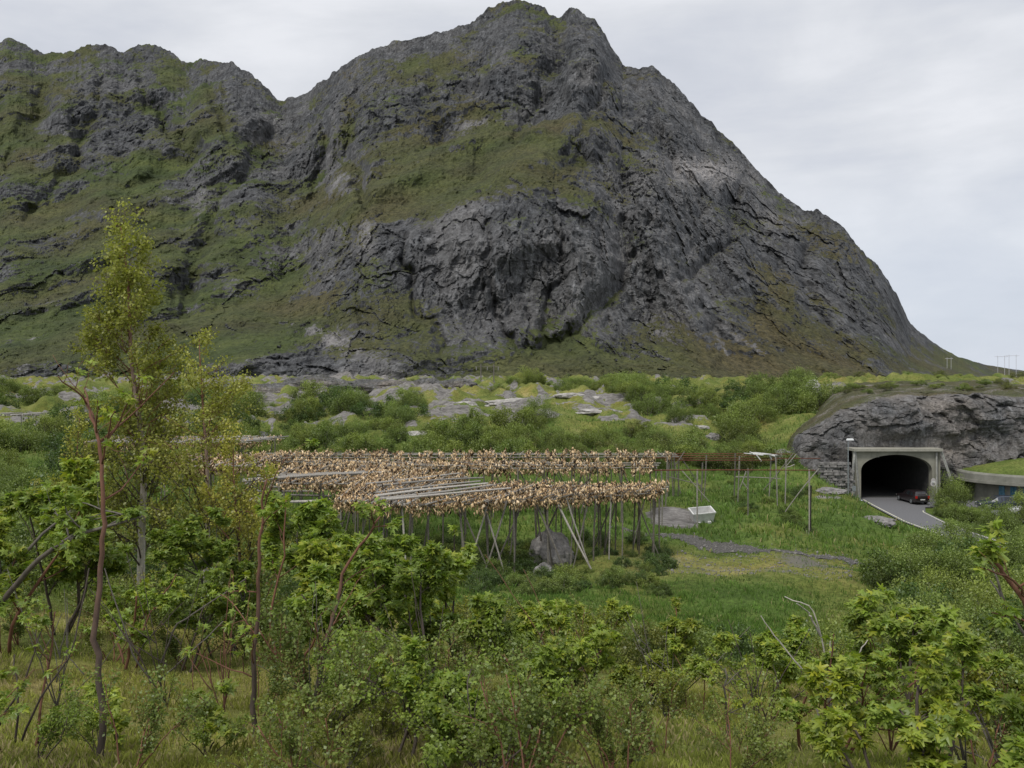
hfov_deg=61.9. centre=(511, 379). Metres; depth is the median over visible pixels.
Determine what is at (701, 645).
shrub
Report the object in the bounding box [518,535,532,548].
leafy plant
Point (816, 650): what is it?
young shrub
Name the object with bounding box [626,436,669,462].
leafy bush
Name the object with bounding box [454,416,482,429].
willow bush
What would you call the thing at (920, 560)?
willow bush
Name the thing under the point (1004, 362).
power pole
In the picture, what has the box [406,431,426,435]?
rock slab
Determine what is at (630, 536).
leafy plant
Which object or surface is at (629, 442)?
leafy bush
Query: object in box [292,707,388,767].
young shrub
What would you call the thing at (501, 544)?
leafy plant
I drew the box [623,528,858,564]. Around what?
gravel path
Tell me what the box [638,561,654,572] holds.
leafy plant
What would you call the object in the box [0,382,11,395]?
willow bush
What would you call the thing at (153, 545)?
willow bush
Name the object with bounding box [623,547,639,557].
leafy plant
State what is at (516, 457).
fish rack
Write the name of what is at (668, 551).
leafy plant
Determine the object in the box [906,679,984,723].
young shrub
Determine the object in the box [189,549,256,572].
willow bush
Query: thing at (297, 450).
willow bush
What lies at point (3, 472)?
willow bush
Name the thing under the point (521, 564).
leafy plant
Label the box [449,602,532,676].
young shrub
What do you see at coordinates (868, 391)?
shrub
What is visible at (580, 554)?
leafy plant
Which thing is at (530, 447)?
willow bush
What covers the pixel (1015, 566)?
willow bush
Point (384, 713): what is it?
young shrub
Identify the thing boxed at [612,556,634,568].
leafy plant
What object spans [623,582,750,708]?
dead shrub
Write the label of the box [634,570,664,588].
leafy plant
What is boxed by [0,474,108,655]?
maple sapling
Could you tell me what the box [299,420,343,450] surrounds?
willow bush
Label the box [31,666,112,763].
young shrub
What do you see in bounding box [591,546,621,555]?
leafy plant
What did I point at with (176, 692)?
young shrub
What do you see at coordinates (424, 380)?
rock crag
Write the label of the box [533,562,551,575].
boulder
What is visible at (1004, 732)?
young shrub
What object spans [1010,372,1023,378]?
shrub
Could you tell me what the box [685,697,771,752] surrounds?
young shrub
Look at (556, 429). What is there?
leafy bush
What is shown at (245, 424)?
willow bush
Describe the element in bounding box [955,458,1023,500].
grass roof building
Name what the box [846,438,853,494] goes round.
street lamp
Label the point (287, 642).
young shrub
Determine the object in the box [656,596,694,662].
maple sapling
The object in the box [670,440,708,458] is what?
leafy bush
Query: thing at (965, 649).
maple sapling
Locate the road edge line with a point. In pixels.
(894, 515)
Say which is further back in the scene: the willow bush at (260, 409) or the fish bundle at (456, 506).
the willow bush at (260, 409)
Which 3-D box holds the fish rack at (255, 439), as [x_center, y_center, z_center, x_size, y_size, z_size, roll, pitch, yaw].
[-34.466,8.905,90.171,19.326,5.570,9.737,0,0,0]
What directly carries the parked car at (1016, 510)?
on the parking area
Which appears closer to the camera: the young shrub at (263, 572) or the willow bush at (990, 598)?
the young shrub at (263, 572)
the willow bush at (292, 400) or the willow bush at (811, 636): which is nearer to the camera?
the willow bush at (811, 636)
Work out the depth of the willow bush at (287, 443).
108.43 m
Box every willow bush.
[0,373,19,391]
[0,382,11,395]
[0,389,24,408]
[0,413,39,455]
[0,418,51,452]
[0,443,32,474]
[0,461,17,478]
[0,461,35,482]
[0,465,46,522]
[0,465,51,492]
[0,472,33,497]
[3,380,30,392]
[3,470,57,492]
[3,514,40,556]
[6,468,38,488]
[8,523,33,553]
[10,469,54,544]
[12,462,57,478]
[16,379,54,402]
[19,467,68,493]
[20,411,81,440]
[22,401,87,435]
[33,525,137,548]
[36,422,133,457]
[43,441,99,474]
[45,383,72,394]
[46,415,107,447]
[47,401,76,410]
[52,434,87,448]
[66,429,130,461]
[71,392,128,431]
[73,387,121,405]
[93,415,150,434]
[101,394,159,421]
[113,522,187,570]
[119,495,186,551]
[134,408,165,431]
[152,378,185,393]
[163,494,221,536]
[167,523,234,563]
[171,407,218,435]
[184,389,223,407]
[186,382,211,397]
[186,417,248,449]
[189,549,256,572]
[191,527,302,585]
[193,387,260,424]
[220,412,262,431]
[225,386,269,418]
[229,424,257,434]
[232,433,268,454]
[233,421,253,432]
[235,383,264,404]
[242,442,267,453]
[246,425,278,441]
[251,440,287,467]
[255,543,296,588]
[256,517,300,548]
[257,500,300,541]
[259,401,277,407]
[266,429,301,451]
[266,439,297,452]
[271,406,298,421]
[278,417,306,431]
[281,418,316,436]
[281,446,309,466]
[282,421,310,442]
[284,392,325,421]
[287,395,326,410]
[288,378,326,398]
[292,404,327,421]
[294,427,319,451]
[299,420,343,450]
[302,400,340,414]
[311,415,348,437]
[311,439,348,460]
[319,379,354,402]
[323,434,358,458]
[324,383,372,415]
[326,384,362,411]
[330,434,360,448]
[336,415,376,437]
[338,386,379,411]
[341,430,377,452]
[344,433,383,456]
[346,398,383,418]
[357,433,380,445]
[361,412,385,430]
[371,439,399,455]
[376,395,399,418]
[376,402,419,426]
[378,393,416,407]
[379,415,406,431]
[383,424,409,442]
[386,385,428,408]
[394,401,430,416]
[397,434,446,467]
[403,435,441,458]
[408,430,446,449]
[417,418,443,432]
[417,422,447,435]
[426,417,458,439]
[431,429,465,455]
[432,438,467,460]
[432,444,459,461]
[434,412,464,442]
[449,406,488,429]
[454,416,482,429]
[455,421,496,447]
[459,422,483,440]
[463,428,504,456]
[479,422,502,443]
[487,423,521,446]
[489,402,521,429]
[489,435,528,467]
[500,376,518,384]
[503,413,544,449]
[504,432,530,444]
[509,365,544,384]
[512,405,549,428]
[512,441,544,465]
[521,394,558,421]
[535,376,551,385]
[553,372,572,390]
[559,383,578,389]
[565,377,583,388]
[572,376,593,384]
[577,379,600,387]
[590,378,610,389]
[598,371,612,381]
[602,372,623,383]
[605,371,649,392]
[607,370,645,392]
[613,378,653,396]
[617,371,654,392]
[623,381,653,404]
[624,389,670,415]
[630,555,676,570]
[647,382,673,396]
[652,391,678,413]
[653,378,692,395]
[654,373,697,393]
[664,398,695,422]
[671,392,704,405]
[689,386,724,407]
[692,378,714,392]
[692,400,723,418]
[694,616,759,667]
[702,404,759,428]
[712,400,762,441]
[713,609,755,655]
[718,389,743,399]
[719,393,755,410]
[721,374,757,394]
[726,395,792,423]
[727,625,759,660]
[730,388,756,399]
[742,377,770,398]
[746,391,777,409]
[748,371,777,387]
[758,387,817,413]
[760,377,805,415]
[767,374,799,397]
[776,365,815,387]
[777,370,818,380]
[777,601,849,674]
[778,371,808,393]
[778,619,831,634]
[780,389,818,414]
[780,610,834,641]
[794,373,843,406]
[803,580,971,655]
[804,611,855,662]
[814,632,890,656]
[841,639,911,696]
[844,588,910,644]
[850,546,921,591]
[855,534,939,586]
[866,577,959,608]
[875,568,956,614]
[878,584,986,642]
[880,543,966,593]
[888,560,981,606]
[901,517,978,555]
[917,598,993,646]
[921,544,991,585]
[922,541,1006,601]
[926,470,974,508]
[927,537,1007,590]
[928,512,987,550]
[930,525,1001,565]
[930,584,1023,647]
[953,565,1023,618]
[953,618,1023,659]
[954,570,1023,637]
[955,584,1022,616]
[957,480,975,499]
[957,644,1011,653]
[959,601,1023,637]
[960,569,1018,601]
[965,516,1023,568]
[970,496,1023,536]
[974,589,1023,651]
[978,561,1023,593]
[980,624,1023,667]
[987,559,1023,576]
[990,543,1023,582]
[991,631,1023,656]
[995,563,1023,589]
[999,532,1023,569]
[1000,488,1023,523]
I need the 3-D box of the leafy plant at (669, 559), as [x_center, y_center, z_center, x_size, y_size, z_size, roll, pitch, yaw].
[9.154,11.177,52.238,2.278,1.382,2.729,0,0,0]
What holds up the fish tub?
on the ground at (446, 403)
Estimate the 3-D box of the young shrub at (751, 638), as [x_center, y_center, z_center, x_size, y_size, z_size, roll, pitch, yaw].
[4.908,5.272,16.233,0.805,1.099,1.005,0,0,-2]
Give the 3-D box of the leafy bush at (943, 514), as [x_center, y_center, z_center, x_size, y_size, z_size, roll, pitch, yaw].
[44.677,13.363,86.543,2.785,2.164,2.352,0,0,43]
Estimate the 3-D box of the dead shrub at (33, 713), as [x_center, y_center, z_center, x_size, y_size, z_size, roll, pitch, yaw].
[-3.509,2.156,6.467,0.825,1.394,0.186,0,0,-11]
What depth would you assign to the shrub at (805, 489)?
88.78 m
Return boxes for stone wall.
[817,462,855,493]
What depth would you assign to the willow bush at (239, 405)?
135.76 m
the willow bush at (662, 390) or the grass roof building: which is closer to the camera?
the grass roof building
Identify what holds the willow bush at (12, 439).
on the ground at (446, 403)
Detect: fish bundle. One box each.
[405,497,411,513]
[450,498,460,516]
[459,497,468,513]
[471,501,479,515]
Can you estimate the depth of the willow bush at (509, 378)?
208.75 m
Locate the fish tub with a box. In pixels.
[688,506,715,523]
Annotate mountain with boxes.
[0,0,1023,379]
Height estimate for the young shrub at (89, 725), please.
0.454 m
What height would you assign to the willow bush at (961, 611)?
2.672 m
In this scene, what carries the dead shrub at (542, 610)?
on the ground at (446, 403)
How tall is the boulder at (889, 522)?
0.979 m
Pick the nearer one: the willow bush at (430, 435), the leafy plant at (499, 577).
the leafy plant at (499, 577)
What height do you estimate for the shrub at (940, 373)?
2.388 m
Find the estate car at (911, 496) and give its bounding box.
[896,489,929,503]
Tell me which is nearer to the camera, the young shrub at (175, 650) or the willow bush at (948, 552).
the young shrub at (175, 650)
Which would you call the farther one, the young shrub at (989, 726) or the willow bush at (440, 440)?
the willow bush at (440, 440)
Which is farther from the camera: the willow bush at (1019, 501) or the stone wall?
the stone wall
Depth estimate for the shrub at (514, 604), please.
19.58 m
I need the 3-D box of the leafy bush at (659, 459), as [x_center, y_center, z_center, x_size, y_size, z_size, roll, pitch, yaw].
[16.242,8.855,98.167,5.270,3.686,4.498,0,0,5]
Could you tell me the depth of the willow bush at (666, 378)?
160.94 m
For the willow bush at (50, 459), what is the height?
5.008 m
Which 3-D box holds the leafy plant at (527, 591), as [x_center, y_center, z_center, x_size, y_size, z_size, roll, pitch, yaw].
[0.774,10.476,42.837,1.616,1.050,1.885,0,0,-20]
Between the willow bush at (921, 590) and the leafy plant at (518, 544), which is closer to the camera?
the willow bush at (921, 590)
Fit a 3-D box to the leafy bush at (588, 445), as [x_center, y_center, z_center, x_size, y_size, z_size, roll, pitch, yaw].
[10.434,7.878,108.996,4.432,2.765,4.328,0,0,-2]
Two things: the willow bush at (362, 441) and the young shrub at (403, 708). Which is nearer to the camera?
the young shrub at (403, 708)
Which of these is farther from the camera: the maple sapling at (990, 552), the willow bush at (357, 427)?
the willow bush at (357, 427)
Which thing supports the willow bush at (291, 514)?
on the ground at (446, 403)
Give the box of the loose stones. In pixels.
[611,525,868,579]
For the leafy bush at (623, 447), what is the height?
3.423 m
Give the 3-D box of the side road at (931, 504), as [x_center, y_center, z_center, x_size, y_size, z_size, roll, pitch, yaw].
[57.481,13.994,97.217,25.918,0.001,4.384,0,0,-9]
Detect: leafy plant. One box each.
[414,534,435,545]
[430,530,455,543]
[439,542,458,553]
[440,535,461,548]
[456,543,486,560]
[462,569,500,590]
[465,580,501,593]
[466,565,497,581]
[473,535,490,542]
[473,554,507,570]
[473,562,495,571]
[476,535,505,549]
[476,545,508,560]
[479,537,503,549]
[481,552,510,573]
[481,569,507,583]
[493,545,521,562]
[503,537,522,546]
[503,557,538,573]
[505,572,535,586]
[506,549,543,563]
[513,579,544,596]
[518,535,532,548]
[521,542,530,549]
[529,567,565,581]
[532,565,563,581]
[534,576,556,588]
[537,571,582,593]
[549,562,588,586]
[569,582,590,589]
[572,547,591,559]
[574,579,592,588]
[577,565,594,573]
[582,527,611,547]
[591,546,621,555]
[594,571,620,587]
[598,562,624,576]
[602,561,634,588]
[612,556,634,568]
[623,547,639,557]
[623,568,651,585]
[624,531,647,544]
[629,530,645,540]
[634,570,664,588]
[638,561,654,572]
[639,550,659,560]
[641,552,680,568]
[643,581,673,598]
[645,540,669,553]
[649,567,669,575]
[651,543,675,556]
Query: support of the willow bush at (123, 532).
on the ground at (446, 403)
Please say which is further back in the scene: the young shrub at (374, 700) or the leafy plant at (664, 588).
the leafy plant at (664, 588)
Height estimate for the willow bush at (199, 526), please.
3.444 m
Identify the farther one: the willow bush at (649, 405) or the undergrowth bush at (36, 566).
the willow bush at (649, 405)
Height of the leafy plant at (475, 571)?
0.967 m
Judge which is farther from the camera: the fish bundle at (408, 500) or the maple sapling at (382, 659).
the fish bundle at (408, 500)
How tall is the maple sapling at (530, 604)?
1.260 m
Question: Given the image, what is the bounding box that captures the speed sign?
[930,478,935,486]
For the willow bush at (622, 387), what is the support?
on the ground at (446, 403)
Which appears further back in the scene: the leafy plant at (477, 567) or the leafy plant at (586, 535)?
the leafy plant at (586, 535)
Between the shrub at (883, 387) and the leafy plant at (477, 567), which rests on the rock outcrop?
the shrub at (883, 387)
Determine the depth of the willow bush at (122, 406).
134.65 m
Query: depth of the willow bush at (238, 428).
115.39 m
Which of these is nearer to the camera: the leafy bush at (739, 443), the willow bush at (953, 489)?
the willow bush at (953, 489)
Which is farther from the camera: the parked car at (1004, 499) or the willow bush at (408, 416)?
the willow bush at (408, 416)
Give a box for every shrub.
[0,568,89,746]
[0,581,36,644]
[7,568,125,705]
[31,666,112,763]
[56,574,137,623]
[57,693,98,755]
[62,685,96,727]
[65,660,213,767]
[76,599,176,661]
[89,552,201,705]
[104,568,246,683]
[142,688,249,755]
[157,597,253,669]
[161,670,217,711]
[172,587,290,659]
[189,547,286,650]
[189,569,245,715]
[203,722,307,767]
[225,584,248,644]
[236,683,364,767]
[239,634,306,715]
[240,592,319,661]
[246,592,344,714]
[248,587,284,633]
[257,581,385,716]
[257,686,377,758]
[265,587,282,623]
[284,606,382,734]
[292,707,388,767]
[307,650,377,724]
[321,620,477,743]
[332,641,395,715]
[339,693,411,738]
[341,654,394,725]
[347,617,455,685]
[363,620,466,713]
[368,621,481,727]
[370,572,445,682]
[379,688,546,767]
[418,642,609,767]
[432,690,575,767]
[433,642,608,767]
[434,620,508,675]
[436,589,516,660]
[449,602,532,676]
[460,678,538,767]
[461,598,514,623]
[485,555,600,688]
[486,671,564,766]
[488,379,503,390]
[488,384,512,391]
[490,631,572,720]
[497,667,599,705]
[502,588,540,624]
[517,687,668,767]
[519,378,534,383]
[533,603,625,670]
[559,675,664,767]
[565,591,626,671]
[581,648,627,670]
[590,696,654,728]
[591,686,648,720]
[605,614,690,672]
[605,668,701,754]
[608,618,655,668]
[611,614,651,667]
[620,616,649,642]
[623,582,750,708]
[626,659,699,719]
[628,610,741,683]
[654,679,693,715]
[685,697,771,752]
[700,619,809,734]
[701,666,794,767]
[722,647,855,720]
[724,493,746,501]
[736,506,754,514]
[739,500,760,508]
[743,630,784,649]
[748,651,772,675]
[760,496,774,503]
[761,596,867,715]
[778,504,799,514]
[779,492,794,499]
[780,510,806,524]
[784,486,804,497]
[789,639,819,683]
[792,485,812,494]
[794,522,816,530]
[797,652,910,725]
[802,634,915,706]
[805,632,853,660]
[814,638,850,698]
[823,372,844,378]
[839,387,852,393]
[843,382,860,389]
[853,371,865,376]
[857,626,960,755]
[861,389,874,393]
[876,384,894,389]
[884,381,899,388]
[894,640,967,698]
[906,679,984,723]
[909,380,928,385]
[913,685,996,727]
[914,616,1022,763]
[916,662,997,730]
[929,370,947,375]
[934,654,1023,767]
[942,664,992,767]
[955,384,970,390]
[976,378,991,384]
[977,380,991,384]
[990,568,1023,635]
[990,710,1009,738]
[991,377,1008,383]
[993,379,1010,384]
[1002,384,1018,389]
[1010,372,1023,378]
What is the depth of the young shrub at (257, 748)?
5.30 m
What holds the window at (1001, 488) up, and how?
in the grass roof building
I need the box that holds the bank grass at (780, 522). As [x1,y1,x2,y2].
[0,403,1018,559]
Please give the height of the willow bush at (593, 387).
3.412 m
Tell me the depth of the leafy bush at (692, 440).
103.69 m
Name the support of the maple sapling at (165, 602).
on the ground at (446, 403)
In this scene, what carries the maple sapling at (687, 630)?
on the ground at (446, 403)
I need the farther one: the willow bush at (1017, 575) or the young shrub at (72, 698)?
the willow bush at (1017, 575)
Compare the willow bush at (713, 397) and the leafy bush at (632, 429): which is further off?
the willow bush at (713, 397)
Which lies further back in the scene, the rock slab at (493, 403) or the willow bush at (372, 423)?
the rock slab at (493, 403)
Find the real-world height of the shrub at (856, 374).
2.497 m
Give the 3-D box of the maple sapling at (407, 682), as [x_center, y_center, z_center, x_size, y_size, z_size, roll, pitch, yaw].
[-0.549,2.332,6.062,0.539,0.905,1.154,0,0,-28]
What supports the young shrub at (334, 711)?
on the ground at (446, 403)
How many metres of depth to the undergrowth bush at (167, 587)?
21.81 m
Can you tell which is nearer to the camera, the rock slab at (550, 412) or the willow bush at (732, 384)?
the rock slab at (550, 412)
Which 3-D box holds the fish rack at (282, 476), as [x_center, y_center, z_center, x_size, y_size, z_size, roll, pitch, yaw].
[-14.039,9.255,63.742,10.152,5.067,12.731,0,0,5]
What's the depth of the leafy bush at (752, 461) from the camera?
99.46 m
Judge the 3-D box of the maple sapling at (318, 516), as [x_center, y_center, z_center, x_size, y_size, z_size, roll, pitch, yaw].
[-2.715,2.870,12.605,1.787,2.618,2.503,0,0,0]
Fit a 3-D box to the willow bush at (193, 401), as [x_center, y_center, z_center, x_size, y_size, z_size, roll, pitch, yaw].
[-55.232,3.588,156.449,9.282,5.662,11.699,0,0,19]
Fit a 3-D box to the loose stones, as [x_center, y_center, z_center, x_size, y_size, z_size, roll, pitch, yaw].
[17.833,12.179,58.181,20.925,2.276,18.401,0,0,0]
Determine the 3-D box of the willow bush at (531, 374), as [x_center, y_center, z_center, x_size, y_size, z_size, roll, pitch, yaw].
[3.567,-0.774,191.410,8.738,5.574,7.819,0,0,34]
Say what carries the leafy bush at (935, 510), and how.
on the ground at (446, 403)
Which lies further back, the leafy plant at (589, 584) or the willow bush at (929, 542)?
the willow bush at (929, 542)
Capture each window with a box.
[999,486,1004,494]
[1010,487,1016,495]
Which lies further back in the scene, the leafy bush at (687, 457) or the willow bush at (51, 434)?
the willow bush at (51, 434)
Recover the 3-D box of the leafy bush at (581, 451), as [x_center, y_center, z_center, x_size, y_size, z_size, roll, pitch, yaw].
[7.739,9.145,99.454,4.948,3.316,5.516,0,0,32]
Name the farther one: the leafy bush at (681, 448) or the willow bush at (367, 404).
the willow bush at (367, 404)
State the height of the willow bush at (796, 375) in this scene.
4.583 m
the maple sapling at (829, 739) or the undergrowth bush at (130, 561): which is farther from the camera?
the undergrowth bush at (130, 561)
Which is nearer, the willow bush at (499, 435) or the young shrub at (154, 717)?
the young shrub at (154, 717)
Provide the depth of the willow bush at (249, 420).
127.21 m
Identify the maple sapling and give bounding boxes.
[0,455,105,605]
[0,472,149,617]
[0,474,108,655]
[0,483,133,634]
[0,596,98,751]
[53,356,173,760]
[78,678,132,751]
[91,570,189,670]
[144,505,266,657]
[166,558,233,674]
[177,438,319,733]
[188,678,249,751]
[252,489,363,666]
[257,493,366,655]
[283,531,431,686]
[289,537,450,659]
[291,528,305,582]
[305,496,403,696]
[322,644,397,743]
[354,539,507,674]
[360,537,463,659]
[381,633,465,767]
[418,643,563,762]
[419,524,508,671]
[510,600,543,638]
[515,597,574,660]
[524,601,623,719]
[567,596,635,645]
[608,614,703,707]
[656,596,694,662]
[662,631,741,718]
[702,652,777,738]
[750,614,812,694]
[768,633,943,761]
[795,645,965,767]
[839,594,882,703]
[844,582,1003,758]
[862,690,1023,767]
[958,649,1023,738]
[965,517,1023,634]
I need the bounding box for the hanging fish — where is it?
[83,433,673,509]
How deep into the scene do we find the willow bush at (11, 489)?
58.61 m
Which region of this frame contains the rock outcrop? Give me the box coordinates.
[787,380,1023,496]
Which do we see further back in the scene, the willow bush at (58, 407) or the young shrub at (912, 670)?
the willow bush at (58, 407)
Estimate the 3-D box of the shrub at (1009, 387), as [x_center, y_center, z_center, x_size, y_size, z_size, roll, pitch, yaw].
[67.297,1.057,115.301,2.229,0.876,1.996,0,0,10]
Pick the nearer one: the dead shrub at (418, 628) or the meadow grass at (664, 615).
the dead shrub at (418, 628)
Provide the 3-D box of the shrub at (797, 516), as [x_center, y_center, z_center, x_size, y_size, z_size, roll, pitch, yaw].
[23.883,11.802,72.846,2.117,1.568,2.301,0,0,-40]
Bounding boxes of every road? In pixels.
[861,498,1015,547]
[917,500,977,506]
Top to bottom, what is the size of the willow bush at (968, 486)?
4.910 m
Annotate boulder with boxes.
[528,528,574,569]
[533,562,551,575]
[705,433,720,440]
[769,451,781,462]
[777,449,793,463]
[815,487,847,494]
[864,516,895,527]
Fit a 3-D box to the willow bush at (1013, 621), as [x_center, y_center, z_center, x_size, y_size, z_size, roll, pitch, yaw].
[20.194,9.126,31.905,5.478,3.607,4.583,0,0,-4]
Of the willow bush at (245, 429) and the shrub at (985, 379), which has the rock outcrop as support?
the shrub at (985, 379)
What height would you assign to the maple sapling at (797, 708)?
1.181 m
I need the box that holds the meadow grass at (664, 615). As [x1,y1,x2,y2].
[21,526,1023,693]
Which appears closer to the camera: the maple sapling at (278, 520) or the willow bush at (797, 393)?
the maple sapling at (278, 520)
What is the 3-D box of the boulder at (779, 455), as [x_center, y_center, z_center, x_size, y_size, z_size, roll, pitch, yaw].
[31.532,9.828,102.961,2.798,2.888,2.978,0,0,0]
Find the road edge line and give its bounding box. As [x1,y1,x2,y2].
[863,499,951,537]
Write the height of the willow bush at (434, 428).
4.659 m
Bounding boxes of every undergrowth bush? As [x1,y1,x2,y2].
[1,560,44,607]
[11,521,80,591]
[16,544,91,587]
[74,576,161,619]
[76,535,182,591]
[104,572,167,600]
[110,542,153,575]
[126,568,166,592]
[130,546,201,593]
[148,555,240,631]
[149,570,199,606]
[201,581,290,633]
[211,559,295,627]
[250,567,299,591]
[264,570,303,596]
[267,575,302,623]
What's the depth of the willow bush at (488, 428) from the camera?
109.30 m
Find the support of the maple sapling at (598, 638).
on the ground at (446, 403)
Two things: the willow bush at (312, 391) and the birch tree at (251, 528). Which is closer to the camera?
the birch tree at (251, 528)
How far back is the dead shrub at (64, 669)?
8.02 m
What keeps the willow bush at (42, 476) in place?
on the ground at (446, 403)
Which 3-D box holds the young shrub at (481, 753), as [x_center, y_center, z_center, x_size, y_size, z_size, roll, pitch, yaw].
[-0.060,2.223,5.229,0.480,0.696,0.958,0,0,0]
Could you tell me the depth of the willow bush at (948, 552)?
46.99 m
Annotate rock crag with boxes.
[221,383,284,393]
[272,374,350,389]
[331,379,405,393]
[413,377,438,384]
[431,378,476,387]
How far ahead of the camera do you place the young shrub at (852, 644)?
12.55 m
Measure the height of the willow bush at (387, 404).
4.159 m
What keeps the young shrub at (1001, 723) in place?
on the ground at (446, 403)
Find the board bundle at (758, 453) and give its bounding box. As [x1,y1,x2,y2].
[744,452,775,459]
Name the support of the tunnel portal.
on the ground at (446, 403)
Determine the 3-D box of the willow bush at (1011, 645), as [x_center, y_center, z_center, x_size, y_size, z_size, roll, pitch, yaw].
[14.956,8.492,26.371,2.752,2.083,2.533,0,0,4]
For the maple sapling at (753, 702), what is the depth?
7.00 m
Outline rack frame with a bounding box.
[654,451,819,533]
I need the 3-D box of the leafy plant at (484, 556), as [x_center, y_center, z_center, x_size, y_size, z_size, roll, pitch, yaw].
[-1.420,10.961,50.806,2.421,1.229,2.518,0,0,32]
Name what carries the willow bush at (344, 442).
on the ground at (446, 403)
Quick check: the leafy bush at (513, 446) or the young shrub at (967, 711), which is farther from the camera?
the leafy bush at (513, 446)
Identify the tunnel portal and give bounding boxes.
[846,447,952,500]
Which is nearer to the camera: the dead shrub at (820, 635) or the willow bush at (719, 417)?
the dead shrub at (820, 635)
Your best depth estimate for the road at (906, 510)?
90.34 m
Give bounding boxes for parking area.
[969,506,1022,521]
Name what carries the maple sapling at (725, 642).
on the ground at (446, 403)
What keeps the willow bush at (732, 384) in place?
on the ground at (446, 403)
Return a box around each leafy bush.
[495,437,526,459]
[502,423,536,437]
[512,431,535,447]
[515,432,545,455]
[523,431,547,448]
[533,444,569,469]
[538,424,568,441]
[542,426,568,444]
[545,430,586,445]
[547,428,580,451]
[562,444,597,466]
[564,441,590,455]
[571,427,594,445]
[577,426,605,442]
[580,422,623,448]
[581,432,607,447]
[589,444,628,469]
[591,439,622,451]
[597,441,641,468]
[611,431,635,450]
[619,418,653,436]
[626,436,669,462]
[627,422,650,436]
[633,423,671,445]
[637,445,672,469]
[644,431,679,451]
[648,431,673,448]
[664,431,703,452]
[669,442,709,464]
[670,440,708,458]
[672,426,708,446]
[678,449,701,464]
[680,437,705,446]
[686,445,723,467]
[707,450,729,468]
[709,445,755,474]
[714,425,754,445]
[714,441,742,454]
[714,445,736,464]
[728,431,764,449]
[733,446,772,469]
[734,454,761,465]
[738,438,777,462]
[740,431,769,443]
[742,438,767,452]
[761,443,800,465]
[931,506,944,515]
[934,500,953,507]
[936,495,960,508]
[937,503,963,517]
[937,503,964,518]
[938,502,951,511]
[953,506,982,522]
[957,503,996,523]
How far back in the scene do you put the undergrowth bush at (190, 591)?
17.40 m
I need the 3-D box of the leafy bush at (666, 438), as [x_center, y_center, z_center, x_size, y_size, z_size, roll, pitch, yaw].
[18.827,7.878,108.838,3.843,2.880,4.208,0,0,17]
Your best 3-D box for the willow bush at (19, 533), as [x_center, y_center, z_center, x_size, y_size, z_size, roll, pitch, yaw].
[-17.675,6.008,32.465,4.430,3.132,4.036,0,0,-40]
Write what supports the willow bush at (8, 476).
on the ground at (446, 403)
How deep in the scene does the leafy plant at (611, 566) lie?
49.32 m
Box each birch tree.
[28,406,125,584]
[62,197,215,586]
[134,326,276,617]
[188,419,296,593]
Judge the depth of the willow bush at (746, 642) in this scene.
24.30 m
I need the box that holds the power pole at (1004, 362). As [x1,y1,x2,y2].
[995,356,1007,374]
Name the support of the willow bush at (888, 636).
on the ground at (446, 403)
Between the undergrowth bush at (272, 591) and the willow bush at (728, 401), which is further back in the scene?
the willow bush at (728, 401)
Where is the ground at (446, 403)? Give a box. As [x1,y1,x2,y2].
[0,371,1023,767]
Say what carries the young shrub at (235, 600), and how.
on the ground at (446, 403)
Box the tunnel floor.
[861,479,902,497]
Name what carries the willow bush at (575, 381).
on the ground at (446, 403)
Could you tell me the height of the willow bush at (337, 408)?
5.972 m
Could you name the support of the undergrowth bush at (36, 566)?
on the ground at (446, 403)
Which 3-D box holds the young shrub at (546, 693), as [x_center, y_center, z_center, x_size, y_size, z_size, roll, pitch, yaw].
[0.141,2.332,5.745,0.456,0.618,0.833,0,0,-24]
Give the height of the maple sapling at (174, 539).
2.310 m
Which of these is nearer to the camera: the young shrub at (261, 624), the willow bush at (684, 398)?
the young shrub at (261, 624)
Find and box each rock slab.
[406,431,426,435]
[453,401,477,405]
[484,398,524,406]
[535,410,556,417]
[553,393,584,397]
[577,409,622,414]
[695,425,709,429]
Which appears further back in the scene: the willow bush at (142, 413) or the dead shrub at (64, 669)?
the willow bush at (142, 413)
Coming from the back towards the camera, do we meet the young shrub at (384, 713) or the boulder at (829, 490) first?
the boulder at (829, 490)
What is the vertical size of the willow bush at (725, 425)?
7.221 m
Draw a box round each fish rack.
[0,412,48,431]
[84,435,288,484]
[160,453,285,510]
[242,464,402,532]
[259,450,680,501]
[283,458,660,523]
[334,467,510,564]
[411,480,668,571]
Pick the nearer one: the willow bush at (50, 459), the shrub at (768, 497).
the shrub at (768, 497)
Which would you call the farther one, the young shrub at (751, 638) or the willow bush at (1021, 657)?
the willow bush at (1021, 657)
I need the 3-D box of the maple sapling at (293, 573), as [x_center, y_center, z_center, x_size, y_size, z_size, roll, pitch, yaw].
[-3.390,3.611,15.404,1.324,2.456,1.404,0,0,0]
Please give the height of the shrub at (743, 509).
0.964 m
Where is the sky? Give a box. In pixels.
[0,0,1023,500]
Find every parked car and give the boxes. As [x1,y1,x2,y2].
[975,495,1022,508]
[1008,506,1022,515]
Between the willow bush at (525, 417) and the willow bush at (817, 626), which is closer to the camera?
the willow bush at (817, 626)
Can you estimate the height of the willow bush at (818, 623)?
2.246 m
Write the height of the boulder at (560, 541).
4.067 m
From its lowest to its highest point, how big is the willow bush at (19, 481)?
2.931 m
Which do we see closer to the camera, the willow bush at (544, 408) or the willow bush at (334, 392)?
the willow bush at (544, 408)
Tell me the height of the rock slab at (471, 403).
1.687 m
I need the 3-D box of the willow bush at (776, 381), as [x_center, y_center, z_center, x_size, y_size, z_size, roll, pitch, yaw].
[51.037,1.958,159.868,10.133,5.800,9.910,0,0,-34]

